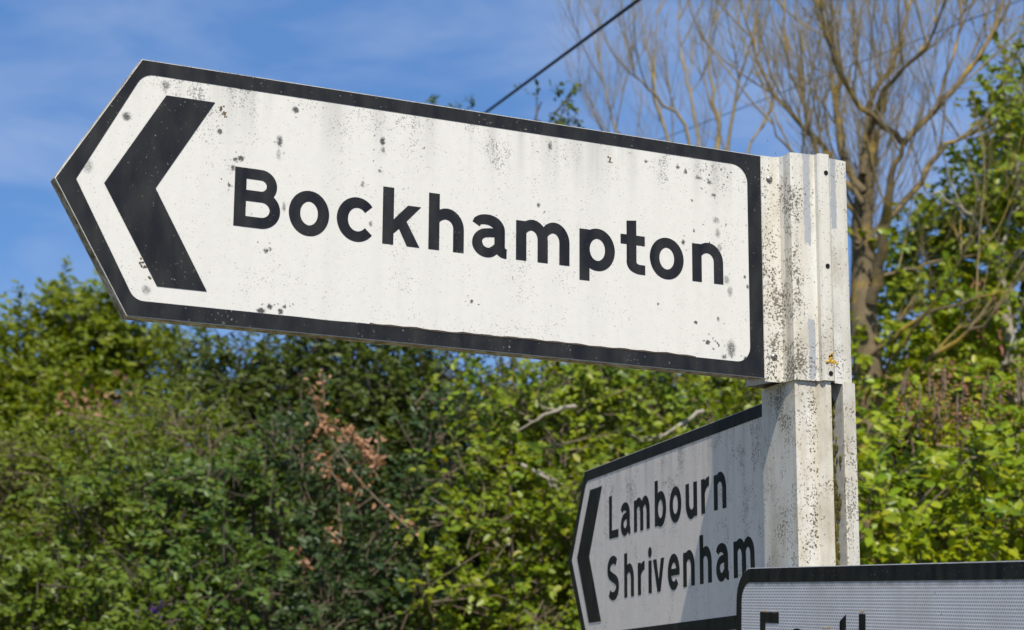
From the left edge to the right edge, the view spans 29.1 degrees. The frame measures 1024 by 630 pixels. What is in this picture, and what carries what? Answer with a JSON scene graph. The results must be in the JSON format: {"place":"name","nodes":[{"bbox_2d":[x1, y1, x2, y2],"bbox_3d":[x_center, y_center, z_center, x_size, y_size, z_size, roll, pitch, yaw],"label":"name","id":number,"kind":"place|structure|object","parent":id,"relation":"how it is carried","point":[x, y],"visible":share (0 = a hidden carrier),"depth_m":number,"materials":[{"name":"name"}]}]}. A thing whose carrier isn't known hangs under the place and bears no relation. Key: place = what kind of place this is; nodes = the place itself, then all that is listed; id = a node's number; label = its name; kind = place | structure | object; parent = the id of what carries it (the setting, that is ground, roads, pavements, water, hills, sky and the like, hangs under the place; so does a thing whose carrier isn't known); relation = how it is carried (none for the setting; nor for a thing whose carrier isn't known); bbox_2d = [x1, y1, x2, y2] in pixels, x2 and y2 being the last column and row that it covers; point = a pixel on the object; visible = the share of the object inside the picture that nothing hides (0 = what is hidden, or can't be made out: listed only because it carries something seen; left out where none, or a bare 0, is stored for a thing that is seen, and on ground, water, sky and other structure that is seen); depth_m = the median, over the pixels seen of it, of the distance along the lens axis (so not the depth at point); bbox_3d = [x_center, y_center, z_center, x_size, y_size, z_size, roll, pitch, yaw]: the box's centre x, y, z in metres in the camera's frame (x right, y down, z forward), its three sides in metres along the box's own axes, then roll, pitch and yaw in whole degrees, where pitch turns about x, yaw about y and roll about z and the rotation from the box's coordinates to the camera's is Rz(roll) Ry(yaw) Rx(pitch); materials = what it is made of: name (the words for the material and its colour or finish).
{"place":"outdoors","nodes":[
{"label":"outdoors","id":0,"kind":"place"},
{"bbox_2d":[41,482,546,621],"bbox_3d":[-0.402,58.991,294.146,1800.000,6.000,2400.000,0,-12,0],"label":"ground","id":1,"kind":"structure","parent":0,"point":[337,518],"depth_m":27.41,"materials":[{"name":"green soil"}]},
{"bbox_2d":[26,370,148,438],"bbox_3d":[-4.661,1.164,20.738,1.674,1.166,0.687,0,-12,0],"label":"bush","id":2,"kind":"object","parent":1,"relation":"on","point":[106,395],"visible":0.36,"depth_m":20.74,"materials":[{"name":"green plant"}]},
{"bbox_2d":[0,255,227,465],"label":"tree","id":3,"kind":"object","parent":1,"relation":"on","point":[65,346],"visible":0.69,"depth_m":22.52,"materials":[{"name":"green plant"}]},
{"bbox_2d":[0,426,233,629],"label":"bush","id":4,"kind":"object","parent":1,"relation":"on","point":[73,585],"visible":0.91,"depth_m":11.50,"materials":[{"name":"green plant"}]},
{"bbox_2d":[135,600,162,621],"bbox_3d":[-1.986,1.626,10.792,0.161,0.132,0.047,0,-12,0],"label":"flower spray","id":5,"kind":"object","parent":4,"relation":"attached to","point":[153,609],"visible":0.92,"depth_m":10.79,"materials":[{"name":"purple plant"}]},
{"bbox_2d":[0,367,274,629],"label":"bush","id":6,"kind":"object","parent":1,"relation":"on","point":[20,467],"visible":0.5,"depth_m":13.41,"materials":[{"name":"green plant"}]},
{"bbox_2d":[103,417,307,629],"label":"bush","id":7,"kind":"object","parent":1,"relation":"on","point":[210,581],"visible":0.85,"depth_m":11.68,"materials":[{"name":"green plant"}]},
{"bbox_2d":[137,324,509,629],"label":"tree","id":8,"kind":"object","parent":1,"relation":"on","point":[354,400],"visible":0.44,"depth_m":15.06,"materials":[{"name":"green plant"}]},
{"bbox_2d":[224,360,507,629],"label":"bush","id":9,"kind":"object","parent":1,"relation":"on","point":[316,614],"visible":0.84,"depth_m":12.59,"materials":[{"name":"green plant"}]},
{"bbox_2d":[181,0,640,336],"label":"overhead cable","id":10,"kind":"object","parent":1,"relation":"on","point":[603,25],"visible":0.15,"depth_m":11.41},
{"bbox_2d":[424,79,583,628],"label":"sapling","id":11,"kind":"object","parent":1,"relation":"on","point":[561,121],"visible":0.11,"depth_m":14.99,"materials":[{"name":"green plant"}]},
{"bbox_2d":[0,361,1022,629],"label":"hedge","id":12,"kind":"object","parent":1,"relation":"on","point":[716,381],"visible":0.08,"depth_m":18.22,"materials":[{"name":"green plant"}]},
{"bbox_2d":[388,350,862,629],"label":"bush","id":13,"kind":"object","parent":1,"relation":"on","point":[583,394],"visible":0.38,"depth_m":12.26,"materials":[{"name":"green plant"}]},
{"bbox_2d":[520,463,563,497],"bbox_3d":[0.189,0.984,11.739,0.273,0.208,0.109,-2,-12,14],"label":"dead bough","id":14,"kind":"object","parent":13,"relation":"attached to","point":[540,474],"visible":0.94,"depth_m":11.73,"materials":[{"name":"grey wood"}]},
{"bbox_2d":[515,403,576,430],"bbox_3d":[0.202,0.617,11.813,0.371,0.179,0.121,0,-12,0],"label":"dead bough","id":15,"kind":"object","parent":13,"relation":"attached to","point":[565,407],"visible":1,"depth_m":11.82,"materials":[{"name":"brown wood"}]},
{"bbox_2d":[631,409,703,441],"bbox_3d":[0.967,0.720,12.305,0.466,0.273,0.071,1,-12,-4],"label":"dead bough","id":16,"kind":"object","parent":13,"relation":"attached to","point":[691,418],"visible":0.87,"depth_m":12.30,"materials":[{"name":"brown wood"}]},
{"bbox_2d":[548,0,799,425],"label":"bare tree","id":17,"kind":"object","parent":1,"relation":"on","point":[655,97],"visible":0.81,"depth_m":19.89,"materials":[{"name":"brown plant"}]},
{"bbox_2d":[745,379,859,566],"bbox_3d":[0.536,1.013,3.534,0.160,2.645,0.170,6,-13,-26],"label":"sign post","id":18,"kind":"object","parent":1,"relation":"on","point":[810,490],"visible":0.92,"depth_m":3.63,"materials":[{"name":"metal"}]},
{"bbox_2d":[50,59,851,390],"bbox_3d":[-0.046,-0.152,3.434,1.501,0.487,0.117,6,-13,-26],"label":"direction sign","id":19,"kind":"object","parent":18,"relation":"attached to","point":[204,197],"visible":1,"depth_m":3.41,"materials":[{"name":"metal"}]},
{"bbox_2d":[568,403,764,629],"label":"direction sign","id":20,"kind":"object","parent":18,"relation":"attached to","point":[668,534],"visible":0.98,"depth_m":4.24,"materials":[{"name":"white metal"}]},
{"bbox_2d":[736,560,1023,629],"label":"direction sign","id":21,"kind":"object","parent":18,"relation":"attached to","point":[987,595],"visible":1,"depth_m":3.21,"materials":[{"name":"white metal"}]},
{"bbox_2d":[676,0,1023,562],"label":"bare tree","id":22,"kind":"object","parent":1,"relation":"on","point":[868,276],"visible":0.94,"depth_m":15.52,"materials":[{"name":"brown plant"}]},
{"bbox_2d":[847,22,1023,557],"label":"tree","id":23,"kind":"object","parent":1,"relation":"on","point":[920,349],"visible":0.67,"depth_m":15.96,"materials":[{"name":"green plant"}]},
{"bbox_2d":[855,349,1023,564],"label":"bush","id":24,"kind":"object","parent":1,"relation":"on","point":[964,516],"visible":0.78,"depth_m":9.65,"materials":[{"name":"green plant"}]},
{"bbox_2d":[900,81,1023,454],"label":"birch tree","id":25,"kind":"object","parent":1,"relation":"on","point":[1010,336],"visible":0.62,"depth_m":15.75,"materials":[{"name":"green plant"}]},
{"bbox_2d":[0,0,1023,478],"label":"sky","id":26,"kind":"structure","parent":0,"point":[62,62],"materials":[{"name":"blue"}]},
{"bbox_2d":[171,0,1020,328],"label":"overhead cable","id":27,"kind":"object","parent":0,"point":[791,88],"visible":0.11,"depth_m":23.90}
]}

